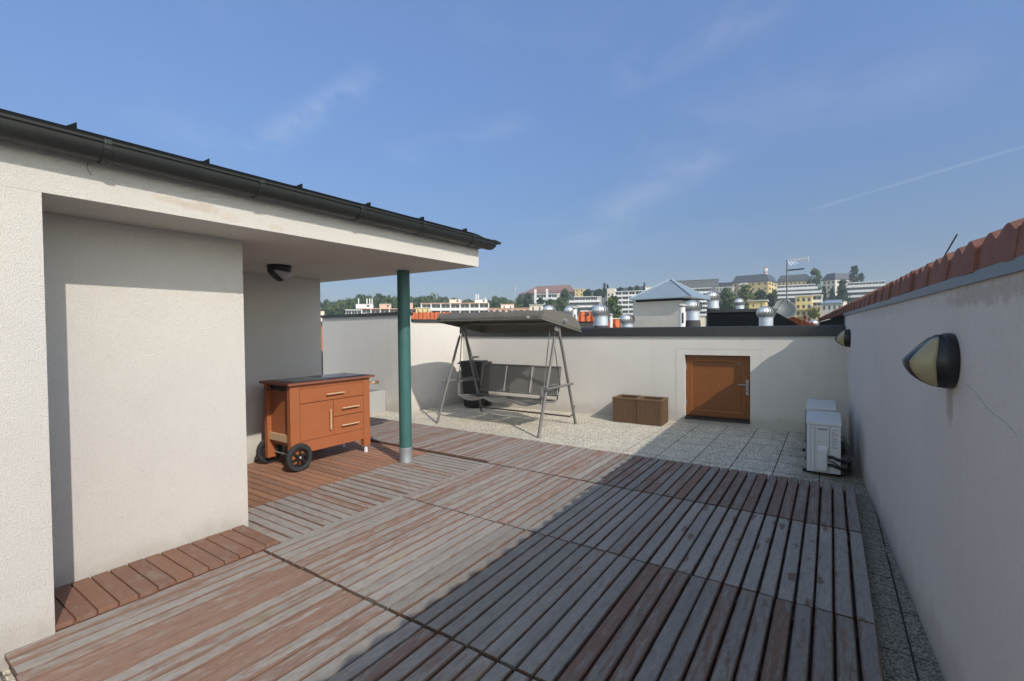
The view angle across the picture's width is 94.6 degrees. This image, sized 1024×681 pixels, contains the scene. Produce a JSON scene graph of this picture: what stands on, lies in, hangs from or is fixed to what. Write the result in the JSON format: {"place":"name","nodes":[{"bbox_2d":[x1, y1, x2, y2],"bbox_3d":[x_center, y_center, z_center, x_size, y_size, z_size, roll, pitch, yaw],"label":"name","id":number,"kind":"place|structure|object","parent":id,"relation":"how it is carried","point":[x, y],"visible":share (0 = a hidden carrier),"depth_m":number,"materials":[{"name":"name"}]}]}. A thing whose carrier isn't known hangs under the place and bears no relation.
{"place":"outdoors","nodes":[
{"label":"outdoors","id":0,"kind":"place"},
{"bbox_2d":[0,0,1023,303],"label":"sky","id":1,"kind":"structure","parent":0,"point":[614,143],"materials":[{"name":"blue"}]},
{"bbox_2d":[578,311,593,327],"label":"dormer roof","id":2,"kind":"structure","parent":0,"point":[585,319],"depth_m":18.06,"materials":[{"name":"orange ceramic"}]},
{"bbox_2d":[608,318,620,326],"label":"tile roof","id":3,"kind":"structure","parent":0,"point":[616,322],"depth_m":16.55,"materials":[{"name":"orange ceramic"}]},
{"bbox_2d":[788,315,813,324],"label":"tile roof","id":4,"kind":"structure","parent":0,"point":[804,321],"depth_m":19.04,"materials":[{"name":"tile"}]},
{"bbox_2d":[774,299,796,317],"bbox_3d":[10.959,-0.782,18.979,0.612,1.748,0.668,-2,2,-39],"label":"satellite dish","id":5,"kind":"object","parent":4,"relation":"attached to","point":[786,308],"visible":0.86,"depth_m":19.01,"materials":[{"name":"grey metal"}]},
{"bbox_2d":[780,255,808,299],"bbox_3d":[12.425,-1.870,20.819,1.071,3.814,0.056,0,1,30],"label":"antenna mast","id":6,"kind":"object","parent":4,"relation":"on","point":[794,259],"visible":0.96,"depth_m":20.89,"materials":[{"name":"grey metal"}]},
{"bbox_2d":[818,305,844,329],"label":"neighbour roof","id":7,"kind":"structure","parent":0,"point":[836,317],"depth_m":8.97,"materials":[{"name":"ceramic"}]},
{"bbox_3d":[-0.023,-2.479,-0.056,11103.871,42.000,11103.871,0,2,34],"label":"ground","id":8,"kind":"structure","parent":0,"visible":0},
{"bbox_2d":[321,351,322,374],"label":"neighbouring block","id":9,"kind":"structure","parent":8,"relation":"on","point":[322,360],"depth_m":13.82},
{"bbox_2d":[564,305,579,320],"bbox_3d":[1.781,-0.379,14.015,0.486,1.333,0.486,0,2,34],"label":"roof ventilator","id":10,"kind":"object","parent":9,"relation":"on","point":[567,309],"visible":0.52,"depth_m":13.87,"materials":[{"name":"metal"}]},
{"bbox_2d":[592,304,610,327],"bbox_3d":[2.174,-0.270,11.514,0.451,1.222,0.451,0,2,34],"label":"roof ventilator","id":11,"kind":"object","parent":9,"relation":"on","point":[601,313],"visible":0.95,"depth_m":11.37,"materials":[{"name":"metal"}]},
{"bbox_2d":[620,314,634,326],"bbox_3d":[3.224,-0.223,13.212,0.425,1.032,0.425,0,2,34],"label":"roof ventilator","id":12,"kind":"object","parent":9,"relation":"on","point":[627,320],"visible":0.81,"depth_m":13.08,"materials":[{"name":"metal"}]},
{"bbox_2d":[629,279,710,326],"bbox_3d":[4.567,-0.743,13.628,1.750,2.069,1.750,1,2,39],"label":"lift shaft","id":13,"kind":"object","parent":9,"relation":"on","point":[656,306],"visible":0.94,"depth_m":13.19,"materials":[{"name":"paint"}]},
{"bbox_2d":[677,304,686,326],"bbox_3d":[4.106,-0.271,11.414,0.213,1.233,0.213,0,2,34],"label":"vent pipe","id":14,"kind":"object","parent":9,"relation":"on","point":[681,315],"visible":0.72,"depth_m":11.34,"materials":[{"name":"metal"}]},
{"bbox_2d":[684,300,701,326],"bbox_3d":[4.601,-0.360,12.015,0.448,1.334,0.448,0,2,34],"label":"roof ventilator","id":15,"kind":"object","parent":9,"relation":"on","point":[693,308],"visible":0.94,"depth_m":11.87,"materials":[{"name":"metal"}]},
{"bbox_2d":[706,291,720,325],"bbox_3d":[7.027,-0.768,16.521,0.520,1.904,0.520,0,2,34],"label":"roof ventilator","id":16,"kind":"object","parent":9,"relation":"on","point":[713,302],"visible":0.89,"depth_m":16.35,"materials":[{"name":"metal"}]},
{"bbox_2d":[707,308,796,325],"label":"roof block","id":17,"kind":"structure","parent":9,"relation":"on","point":[733,317],"depth_m":15.04,"materials":[{"name":"metal"}]},
{"bbox_2d":[734,298,745,308],"bbox_3d":[9.166,-0.796,19.020,0.452,1.807,0.452,0,2,34],"label":"roof ventilator","id":18,"kind":"object","parent":17,"relation":"on","point":[739,303],"visible":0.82,"depth_m":18.87,"materials":[{"name":"metal"}]},
{"bbox_2d":[756,306,775,325],"bbox_3d":[6.184,-0.266,11.513,0.429,1.140,0.429,0,2,34],"label":"roof ventilator","id":19,"kind":"object","parent":9,"relation":"on","point":[766,315],"visible":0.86,"depth_m":11.38,"materials":[{"name":"metal"}]},
{"bbox_2d":[356,298,415,312],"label":"apartment block","id":20,"kind":"structure","parent":8,"relation":"on","point":[368,308],"depth_m":208.28,"materials":[{"name":"white glass"}]},
{"bbox_2d":[415,307,429,312],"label":"apartment block","id":21,"kind":"structure","parent":8,"relation":"on","point":[422,309],"depth_m":194.68,"materials":[{"name":"yellow glass"}]},
{"bbox_2d":[320,293,534,314],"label":"wooded hillside","id":22,"kind":"structure","parent":8,"relation":"on","point":[337,307],"depth_m":278.78,"materials":[{"name":"plant"}]},
{"bbox_2d":[411,312,450,318],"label":"tile roof","id":23,"kind":"structure","parent":8,"relation":"on","point":[425,315],"depth_m":27.28,"materials":[{"name":"tile"}]},
{"bbox_2d":[421,294,488,312],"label":"apartment block","id":24,"kind":"structure","parent":8,"relation":"on","point":[459,306],"depth_m":209.51,"materials":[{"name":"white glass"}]},
{"bbox_2d":[488,308,529,311],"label":"apartment block","id":25,"kind":"structure","parent":8,"relation":"on","point":[503,309],"depth_m":199.70,"materials":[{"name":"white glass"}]},
{"bbox_2d":[522,293,532,307],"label":"tree","id":26,"kind":"object","parent":8,"relation":"on","point":[526,303],"visible":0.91,"depth_m":278.45,"materials":[{"name":"green plant"}]},
{"bbox_2d":[529,304,543,309],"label":"apartment block","id":27,"kind":"structure","parent":8,"relation":"on","point":[536,306],"depth_m":179.69,"materials":[{"name":"paint"}]},
{"bbox_2d":[519,285,574,305],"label":"hall","id":28,"kind":"structure","parent":8,"relation":"on","point":[554,289],"depth_m":382.97,"materials":[{"name":"red stone"}]},
{"bbox_2d":[534,289,559,307],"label":"apartment block","id":29,"kind":"structure","parent":8,"relation":"on","point":[553,297],"depth_m":298.85,"materials":[{"name":"white glass"}]},
{"bbox_2d":[553,298,566,311],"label":"tree","id":30,"kind":"object","parent":8,"relation":"on","point":[562,305],"visible":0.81,"depth_m":218.16,"materials":[{"name":"green plant"}]},
{"bbox_2d":[558,288,571,305],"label":"tree","id":31,"kind":"object","parent":8,"relation":"on","point":[565,293],"visible":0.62,"depth_m":258.32,"materials":[{"name":"green plant"}]},
{"bbox_2d":[569,296,601,326],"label":"terraced house","id":32,"kind":"structure","parent":8,"relation":"on","point":[585,303],"depth_m":268.46,"materials":[{"name":"concrete"}]},
{"bbox_2d":[604,295,622,319],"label":"tree","id":33,"kind":"object","parent":8,"relation":"on","point":[612,305],"visible":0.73,"depth_m":148.83,"materials":[{"name":"green plant"}]},
{"bbox_2d":[591,286,644,304],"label":"hall","id":34,"kind":"structure","parent":8,"relation":"on","point":[604,299],"depth_m":401.45,"materials":[{"name":"grey stone"}]},
{"bbox_2d":[607,287,651,326],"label":"apartment block","id":35,"kind":"structure","parent":8,"relation":"on","point":[625,302],"depth_m":251.88,"materials":[{"name":"paint"}]},
{"bbox_2d":[677,279,718,290],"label":"hospital wing","id":36,"kind":"structure","parent":8,"relation":"on","point":[709,283],"depth_m":337.32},
{"bbox_2d":[691,287,711,325],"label":"apartment block","id":37,"kind":"structure","parent":8,"relation":"on","point":[703,311],"depth_m":247.94,"materials":[{"name":"concrete"}]},
{"bbox_2d":[719,287,734,308],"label":"tree","id":38,"kind":"object","parent":8,"relation":"on","point":[727,293],"visible":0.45,"depth_m":188.78,"materials":[{"name":"green plant"}]},
{"bbox_2d":[722,297,737,308],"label":"tree","id":39,"kind":"object","parent":8,"relation":"on","point":[729,304],"visible":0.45,"depth_m":178.84,"materials":[{"name":"green plant"}]},
{"bbox_2d":[735,283,754,308],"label":"tree","id":40,"kind":"object","parent":8,"relation":"on","point":[743,290],"visible":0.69,"depth_m":198.15,"materials":[{"name":"green plant"}]},
{"bbox_2d":[732,274,776,307],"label":"hospital wing","id":41,"kind":"structure","parent":8,"relation":"on","point":[767,283],"depth_m":328.13,"materials":[{"name":"paint"}]},
{"bbox_2d":[748,299,768,308],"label":"rooftop hut","id":42,"kind":"object","parent":8,"relation":"on","point":[753,304],"visible":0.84,"depth_m":94.92,"materials":[{"name":"paint"}]},
{"bbox_2d":[754,289,766,299],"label":"tree","id":43,"kind":"object","parent":8,"relation":"on","point":[759,292],"visible":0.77,"depth_m":203.63,"materials":[{"name":"green plant"}]},
{"bbox_2d":[764,293,777,306],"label":"tree","id":44,"kind":"object","parent":8,"relation":"on","point":[771,298],"visible":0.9,"depth_m":178.73,"materials":[{"name":"green plant"}]},
{"bbox_2d":[777,274,810,285],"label":"hospital wing","id":45,"kind":"structure","parent":8,"relation":"on","point":[798,279],"depth_m":344.00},
{"bbox_2d":[777,284,822,315],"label":"building","id":46,"kind":"structure","parent":8,"relation":"on","point":[802,290],"depth_m":257.15,"materials":[{"name":"concrete"}]},
{"bbox_2d":[795,295,813,320],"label":"apartment block","id":47,"kind":"structure","parent":8,"relation":"on","point":[803,304],"depth_m":189.69,"materials":[{"name":"yellow concrete"}]},
{"bbox_2d":[806,268,822,289],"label":"tree","id":48,"kind":"object","parent":8,"relation":"on","point":[818,277],"visible":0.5,"depth_m":282.61,"materials":[{"name":"green plant"}]},
{"bbox_2d":[808,308,820,319],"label":"tree","id":49,"kind":"object","parent":8,"relation":"on","point":[814,313],"visible":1,"depth_m":119.39,"materials":[{"name":"green plant"}]},
{"bbox_2d":[813,294,822,305],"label":"apartment block","id":50,"kind":"structure","parent":8,"relation":"on","point":[818,300],"depth_m":193.30,"materials":[{"name":"paint"}]},
{"bbox_2d":[821,300,842,320],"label":"hall","id":51,"kind":"structure","parent":8,"relation":"on","point":[828,306],"depth_m":150.29,"materials":[{"name":"paint"}]},
{"bbox_2d":[821,273,853,305],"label":"school","id":52,"kind":"object","parent":8,"relation":"on","point":[830,281],"visible":0.34,"depth_m":317.64,"materials":[{"name":"paint"}]},
{"bbox_2d":[834,279,850,305],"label":"tree","id":53,"kind":"object","parent":8,"relation":"on","point":[842,290],"visible":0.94,"depth_m":243.09,"materials":[{"name":"green plant"}]},
{"bbox_2d":[848,265,860,281],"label":"tree","id":54,"kind":"object","parent":8,"relation":"on","point":[854,278],"visible":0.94,"depth_m":298.11,"materials":[{"name":"green plant"}]},
{"bbox_2d":[843,280,885,303],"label":"terraced house","id":55,"kind":"structure","parent":8,"relation":"on","point":[856,290],"depth_m":253.72,"materials":[{"name":"paint"}]},
{"bbox_3d":[-4.256,10.801,3.175,13.500,18.000,16.000,0,2,34],"label":"apartment house","id":56,"kind":"object","parent":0,"visible":0},
{"bbox_2d":[321,312,412,412],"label":"parapet","id":57,"kind":"structure","parent":56,"relation":"on","point":[364,343],"depth_m":9.27,"materials":[{"name":"paint"}]},
{"bbox_2d":[0,403,944,680],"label":"terrace paving","id":58,"kind":"structure","parent":56,"relation":"on","point":[768,453],"depth_m":5.85,"materials":[{"name":"concrete"}]},
{"bbox_2d":[54,541,278,631],"bbox_3d":[-2.097,1.429,2.888,0.440,0.088,1.140,0,2,34],"label":"step bearer","id":59,"kind":"object","parent":58,"relation":"on","point":[145,596],"visible":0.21,"depth_m":2.61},
{"bbox_2d":[54,598,73,630],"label":"step board","id":60,"kind":"object","parent":59,"relation":"on","point":[63,618],"visible":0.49,"depth_m":2.35,"materials":[{"name":"brown wood"}]},
{"bbox_2d":[54,584,96,622],"bbox_3d":[-2.343,1.395,2.520,0.470,0.026,0.079,0,2,34],"label":"step board","id":61,"kind":"object","parent":59,"relation":"on","point":[75,604],"visible":0.78,"depth_m":2.48,"materials":[{"name":"brown wood"}]},
{"bbox_2d":[71,577,117,613],"bbox_3d":[-2.294,1.393,2.592,0.470,0.026,0.079,0,2,34],"label":"step board","id":62,"kind":"object","parent":59,"relation":"on","point":[99,599],"visible":0.92,"depth_m":2.56,"materials":[{"name":"brown wood"}]},
{"bbox_2d":[91,571,137,605],"bbox_3d":[-2.243,1.391,2.663,0.470,0.026,0.079,0,2,34],"label":"step board","id":63,"kind":"object","parent":59,"relation":"on","point":[116,589],"visible":0.89,"depth_m":2.63,"materials":[{"name":"brown wood"}]},
{"bbox_2d":[110,565,156,597],"bbox_3d":[-2.194,1.388,2.735,0.470,0.026,0.079,0,2,34],"label":"step board","id":64,"kind":"object","parent":59,"relation":"on","point":[136,582],"visible":0.88,"depth_m":2.71,"materials":[{"name":"brown wood"}]},
{"bbox_2d":[128,559,174,589],"bbox_3d":[-2.150,1.385,2.810,0.470,0.026,0.079,0,2,34],"label":"step board","id":65,"kind":"object","parent":59,"relation":"on","point":[154,575],"visible":0.89,"depth_m":2.78,"materials":[{"name":"brown wood"}]},
{"bbox_2d":[144,553,191,582],"bbox_3d":[-2.101,1.384,2.882,0.470,0.026,0.079,0,2,34],"label":"step board","id":66,"kind":"object","parent":59,"relation":"on","point":[173,570],"visible":0.87,"depth_m":2.85,"materials":[{"name":"brown wood"}]},
{"bbox_2d":[161,548,207,576],"bbox_3d":[-2.050,1.381,2.953,0.470,0.026,0.079,0,2,34],"label":"step board","id":67,"kind":"object","parent":59,"relation":"on","point":[194,567],"visible":0.89,"depth_m":2.93,"materials":[{"name":"brown wood"}]},
{"bbox_2d":[176,543,222,570],"bbox_3d":[-2.004,1.381,3.027,0.470,0.026,0.079,0,2,34],"label":"step board","id":68,"kind":"object","parent":59,"relation":"on","point":[210,561],"visible":0.87,"depth_m":3.00,"materials":[{"name":"brown wood"}]},
{"bbox_2d":[191,538,237,564],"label":"step board","id":69,"kind":"object","parent":59,"relation":"on","point":[225,556],"visible":0.87,"depth_m":3.07,"materials":[{"name":"brown wood"}]},
{"bbox_2d":[205,534,251,558],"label":"step board","id":70,"kind":"object","parent":59,"relation":"on","point":[240,551],"visible":0.89,"depth_m":3.14,"materials":[{"name":"brown wood"}]},
{"bbox_2d":[219,529,265,552],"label":"step board","id":71,"kind":"object","parent":59,"relation":"on","point":[254,546],"visible":0.89,"depth_m":3.22,"materials":[{"name":"brown wood"}]},
{"bbox_2d":[232,525,277,547],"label":"step board","id":72,"kind":"object","parent":59,"relation":"on","point":[257,536],"visible":0.88,"depth_m":3.29,"materials":[{"name":"brown wood"}]},
{"bbox_2d":[0,108,500,671],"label":"penthouse","id":73,"kind":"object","parent":58,"relation":"on","point":[158,322],"visible":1,"depth_m":2.88,"materials":[{"name":"paint"}]},
{"bbox_2d":[266,264,291,280],"bbox_3d":[-2.345,-0.677,4.766,0.230,0.158,0.230,0,1,25],"label":"ceiling lamp","id":74,"kind":"object","parent":73,"relation":"attached to","point":[279,272],"visible":1,"depth_m":4.70,"materials":[{"name":"black plastic"}]},
{"bbox_2d":[247,460,345,508],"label":"decking panel","id":75,"kind":"object","parent":58,"relation":"on","point":[273,481],"visible":0.44,"depth_m":4.66,"materials":[{"name":"brown wood"}]},
{"bbox_2d":[256,373,378,471],"bbox_3d":[-2.196,0.894,5.554,0.632,0.942,1.312,0,2,34],"label":"serving trolley","id":76,"kind":"object","parent":75,"relation":"on","point":[306,415],"visible":1,"depth_m":5.20,"materials":[{"name":"wood"}]},
{"bbox_2d":[300,400,333,441],"bbox_3d":[-2.129,0.875,5.183,0.064,0.399,0.405,0,2,34],"label":"door","id":77,"kind":"structure","parent":76,"relation":"in","point":[316,418],"depth_m":5.18,"materials":[{"name":"orange wood"}]},
{"bbox_2d":[248,478,405,543],"bbox_3d":[-1.621,1.417,4.007,0.876,0.045,1.166,0,2,34],"label":"decking panel","id":78,"kind":"object","parent":58,"relation":"on","point":[290,517],"visible":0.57,"depth_m":3.95,"materials":[{"name":"grey wood"}]},
{"bbox_2d":[277,440,427,477],"bbox_3d":[-1.906,1.383,5.616,1.377,0.045,1.164,0,2,34],"label":"decking panel","id":79,"kind":"object","parent":58,"relation":"on","point":[351,459],"visible":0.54,"depth_m":5.48,"materials":[{"name":"brown wood"}]},
{"bbox_2d":[369,389,385,413],"bbox_3d":[-2.792,1.145,8.954,0.620,0.400,0.480,0,2,34],"label":"stone planter","id":80,"kind":"object","parent":58,"relation":"on","point":[377,401],"visible":0.3,"depth_m":8.84,"materials":[{"name":"stone"}]},
{"bbox_2d":[370,417,415,433],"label":"decking panel","id":81,"kind":"object","parent":58,"relation":"on","point":[377,425],"visible":0.33,"depth_m":7.32,"materials":[{"name":"grey wood"}]},
{"bbox_2d":[347,453,484,493],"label":"decking panel","id":82,"kind":"object","parent":58,"relation":"on","point":[422,471],"visible":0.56,"depth_m":4.89,"materials":[{"name":"grey wood"}]},
{"bbox_2d":[397,270,412,462],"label":"porch column","id":83,"kind":"structure","parent":82,"relation":"on","point":[404,368],"depth_m":5.24,"materials":[{"name":"metal"}]},
{"bbox_2d":[370,423,471,450],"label":"decking panel","id":84,"kind":"object","parent":58,"relation":"on","point":[423,435],"visible":0.76,"depth_m":6.54,"materials":[{"name":"grey wood"}]},
{"bbox_2d":[9,477,862,680],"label":"deck underlay","id":85,"kind":"object","parent":58,"relation":"on","point":[812,635],"visible":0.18,"depth_m":2.63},
{"bbox_2d":[4,551,373,680],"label":"decking panel","id":86,"kind":"object","parent":85,"relation":"on","point":[251,617],"visible":0.98,"depth_m":2.29,"materials":[{"name":"brown wood"}]},
{"bbox_2d":[264,496,502,604],"bbox_3d":[-0.852,1.411,3.327,1.109,0.072,1.193,0,2,34],"label":"decking panel","id":87,"kind":"object","parent":85,"relation":"on","point":[375,555],"visible":0.89,"depth_m":3.18,"materials":[{"name":"grey wood"}]},
{"bbox_2d":[251,605,535,680],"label":"decking panel","id":88,"kind":"object","parent":85,"relation":"on","point":[375,643],"visible":1,"depth_m":2.09,"materials":[{"name":"grey wood"}]},
{"bbox_2d":[402,463,577,525],"bbox_3d":[-0.168,1.384,4.339,1.109,0.069,1.222,0,2,34],"label":"decking panel","id":89,"kind":"object","parent":85,"relation":"on","point":[503,495],"visible":0.88,"depth_m":4.22,"materials":[{"name":"grey wood"}]},
{"bbox_2d":[377,525,644,680],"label":"decking panel","id":90,"kind":"object","parent":85,"relation":"on","point":[534,606],"visible":0.9,"depth_m":2.55,"materials":[{"name":"grey wood"}]},
{"bbox_2d":[487,442,621,480],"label":"decking panel","id":91,"kind":"object","parent":85,"relation":"on","point":[570,462],"visible":0.92,"depth_m":5.24,"materials":[{"name":"grey wood"}]},
{"bbox_2d":[507,480,692,565],"bbox_3d":[0.736,1.389,3.731,1.051,0.069,1.221,0,2,34],"label":"decking panel","id":92,"kind":"object","parent":85,"relation":"on","point":[635,525],"visible":0.9,"depth_m":3.60,"materials":[{"name":"grey wood"}]},
{"bbox_2d":[580,453,719,504],"bbox_3d":[1.406,1.360,4.724,1.052,0.070,1.138,0,2,34],"label":"decking panel","id":93,"kind":"object","parent":85,"relation":"on","point":[682,481],"visible":0.92,"depth_m":4.62,"materials":[{"name":"grey wood"}]},
{"bbox_2d":[558,564,883,680],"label":"decking panel","id":94,"kind":"object","parent":85,"relation":"on","point":[609,643],"visible":1,"depth_m":2.19,"materials":[{"name":"grey wood"}]},
{"bbox_2d":[649,502,875,625],"bbox_3d":[1.648,1.395,3.118,1.119,0.069,1.223,0,2,34],"label":"decking panel","id":95,"kind":"object","parent":85,"relation":"on","point":[687,543],"visible":0.93,"depth_m":2.97,"materials":[{"name":"grey wood"}]},
{"bbox_2d":[696,468,861,535],"bbox_3d":[2.318,1.366,4.110,1.117,0.070,1.138,0,2,34],"label":"decking panel","id":96,"kind":"object","parent":85,"relation":"on","point":[749,494],"visible":0.92,"depth_m":4.00,"materials":[{"name":"grey wood"}]},
{"bbox_2d":[411,319,463,410],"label":"side parapet","id":97,"kind":"structure","parent":58,"relation":"on","point":[433,343],"depth_m":9.34,"materials":[{"name":"paint"}]},
{"bbox_2d":[457,356,491,406],"bbox_3d":[-0.716,0.822,9.390,0.530,0.988,0.609,0,1,20],"label":"wheelie bin","id":98,"kind":"object","parent":58,"relation":"on","point":[468,387],"visible":0.65,"depth_m":9.18,"materials":[{"name":"black plastic"}]},
{"bbox_2d":[417,432,538,462],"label":"decking panel","id":99,"kind":"object","parent":58,"relation":"on","point":[479,447],"visible":0.94,"depth_m":5.89,"materials":[{"name":"grey wood"}]},
{"bbox_2d":[436,309,581,437],"bbox_3d":[-0.060,0.442,7.711,2.076,1.824,1.387,0,2,34],"label":"garden swing","id":100,"kind":"object","parent":58,"relation":"on","point":[545,383],"visible":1,"depth_m":7.85,"materials":[{"name":"grey paint"}]},
{"bbox_2d":[612,394,641,423],"bbox_3d":[1.924,1.124,7.817,0.409,0.405,0.409,0,2,33],"label":"planter box","id":101,"kind":"object","parent":58,"relation":"on","point":[624,408],"visible":0.81,"depth_m":7.66,"materials":[{"name":"brown wood"}]},
{"bbox_2d":[636,396,668,425],"bbox_3d":[2.256,1.126,7.593,0.409,0.405,0.409,0,2,32],"label":"planter box","id":102,"kind":"object","parent":58,"relation":"on","point":[652,410],"visible":1,"depth_m":7.44,"materials":[{"name":"brown wood"}]},
{"bbox_2d":[462,325,845,435],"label":"back parapet","id":103,"kind":"structure","parent":58,"relation":"on","point":[793,369],"depth_m":7.69,"materials":[{"name":"paint"}]},
{"bbox_2d":[685,355,749,423],"bbox_3d":[3.213,0.745,7.423,0.946,1.022,0.160,0,1,31],"label":"hatch door","id":104,"kind":"structure","parent":103,"relation":"attached to","point":[717,387],"depth_m":7.46,"materials":[{"name":"brown wood"}]},
{"bbox_2d":[492,405,939,680],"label":"loose chippings","id":105,"kind":"object","parent":58,"relation":"on","point":[919,623],"visible":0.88,"depth_m":2.74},
{"bbox_2d":[802,399,844,452],"bbox_3d":[3.894,1.071,5.903,0.431,0.562,0.828,0,2,34],"label":"air conditioner","id":106,"kind":"object","parent":58,"relation":"on","point":[821,405],"visible":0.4,"depth_m":5.78,"materials":[{"name":"white plastic"}]},
{"bbox_2d":[803,410,851,476],"bbox_3d":[3.399,1.099,5.095,0.431,0.550,0.823,0,2,34],"label":"air conditioner","id":107,"kind":"object","parent":58,"relation":"on","point":[823,441],"visible":1,"depth_m":4.81,"materials":[{"name":"white plastic"}]},
{"bbox_2d":[843,218,1023,680],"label":"party wall","id":108,"kind":"structure","parent":56,"relation":"on","point":[941,470],"depth_m":1.89,"materials":[{"name":"paint"}]},
{"bbox_2d":[835,329,850,346],"bbox_3d":[4.210,-0.030,6.024,0.158,0.230,0.230,0,2,31],"label":"wall lamp","id":109,"kind":"object","parent":108,"relation":"attached to","point":[842,338],"visible":1,"depth_m":5.94,"materials":[{"name":"black plastic"}]},
{"bbox_2d":[902,333,959,388],"bbox_3d":[1.743,0.083,1.984,0.158,0.230,0.230,0,2,31],"label":"wall lamp","id":110,"kind":"object","parent":108,"relation":"attached to","point":[934,360],"visible":1,"depth_m":1.91,"materials":[{"name":"black plastic"}]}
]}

